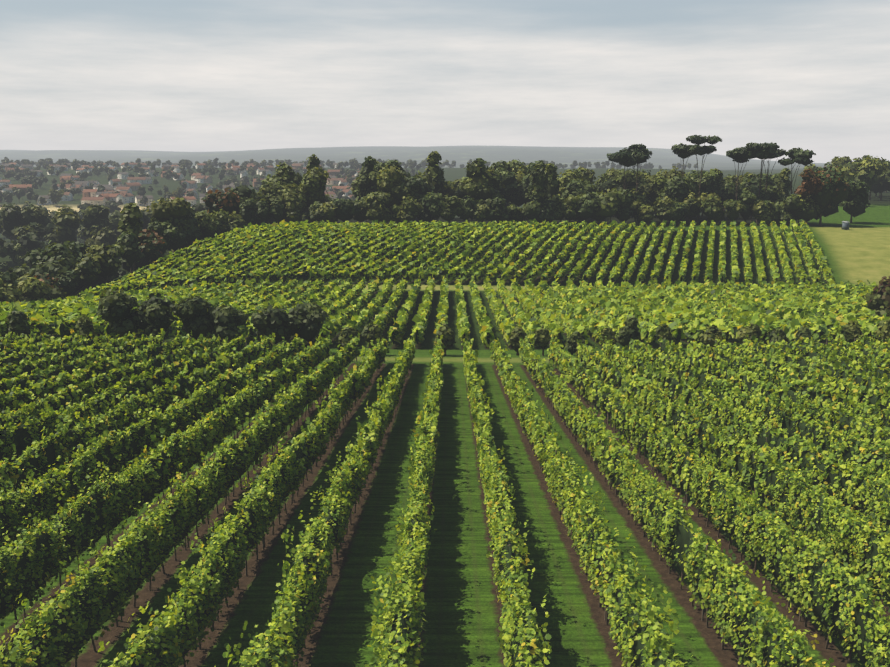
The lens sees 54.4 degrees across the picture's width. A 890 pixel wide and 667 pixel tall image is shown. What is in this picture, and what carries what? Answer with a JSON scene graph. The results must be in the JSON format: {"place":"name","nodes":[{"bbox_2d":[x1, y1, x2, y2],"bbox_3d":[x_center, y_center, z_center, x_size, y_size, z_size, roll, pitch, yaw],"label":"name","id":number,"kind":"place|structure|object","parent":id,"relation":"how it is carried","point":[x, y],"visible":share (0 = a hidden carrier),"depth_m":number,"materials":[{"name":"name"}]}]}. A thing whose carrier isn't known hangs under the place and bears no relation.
{"place":"outdoors","nodes":[
{"label":"outdoors","id":0,"kind":"place"},
{"bbox_2d":[0,145,889,666],"bbox_3d":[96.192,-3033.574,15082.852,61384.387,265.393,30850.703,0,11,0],"label":"ground","id":1,"kind":"structure","parent":0,"point":[462,613],"depth_m":31.12,"materials":[{"name":"green plant"}]},
{"bbox_2d":[0,163,361,205],"bbox_3d":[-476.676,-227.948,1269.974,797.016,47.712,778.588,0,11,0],"label":"town houses","id":2,"kind":"structure","parent":1,"relation":"on","point":[93,196],"depth_m":1119.37,"materials":[{"name":"paint"}]},
{"bbox_2d":[0,283,878,343],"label":"grapevines","id":3,"kind":"object","parent":1,"relation":"on","point":[63,333],"visible":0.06,"depth_m":90.02,"materials":[{"name":"green plant"}]},
{"bbox_2d":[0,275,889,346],"bbox_3d":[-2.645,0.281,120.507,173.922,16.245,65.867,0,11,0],"label":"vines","id":4,"kind":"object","parent":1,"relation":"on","point":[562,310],"visible":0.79,"depth_m":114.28,"materials":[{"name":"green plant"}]},
{"bbox_2d":[0,328,889,666],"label":"vines","id":5,"kind":"object","parent":1,"relation":"on","point":[532,422],"visible":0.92,"depth_m":28.40,"materials":[{"name":"green plant"}]},
{"bbox_2d":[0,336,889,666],"bbox_3d":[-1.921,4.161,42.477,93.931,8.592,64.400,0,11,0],"label":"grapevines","id":6,"kind":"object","parent":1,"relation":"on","point":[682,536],"visible":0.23,"depth_m":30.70,"materials":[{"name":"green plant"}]},
{"bbox_2d":[5,335,886,654],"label":"vine posts","id":7,"kind":"object","parent":1,"relation":"on","point":[411,545],"visible":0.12,"depth_m":31.81,"materials":[{"name":"brown wood"}]},
{"bbox_2d":[13,382,884,666],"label":"vine trunks","id":8,"kind":"object","parent":1,"relation":"on","point":[692,605],"visible":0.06,"depth_m":28.05,"materials":[{"name":"brown wood"}]},
{"bbox_2d":[80,223,832,296],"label":"grapevines","id":9,"kind":"object","parent":1,"relation":"on","point":[304,275],"visible":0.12,"depth_m":173.43,"materials":[{"name":"green plant"}]},
{"bbox_2d":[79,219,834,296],"bbox_3d":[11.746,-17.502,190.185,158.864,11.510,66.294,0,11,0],"label":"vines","id":10,"kind":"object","parent":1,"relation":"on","point":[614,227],"visible":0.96,"depth_m":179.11,"materials":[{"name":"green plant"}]},
{"bbox_2d":[842,221,849,229],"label":"shed","id":11,"kind":"structure","parent":1,"relation":"on","point":[845,225],"depth_m":223.31,"materials":[{"name":"paint"}]},
{"bbox_2d":[0,0,889,162],"label":"sky","id":12,"kind":"structure","parent":0,"point":[145,75],"materials":[{"name":"white"}]}
]}

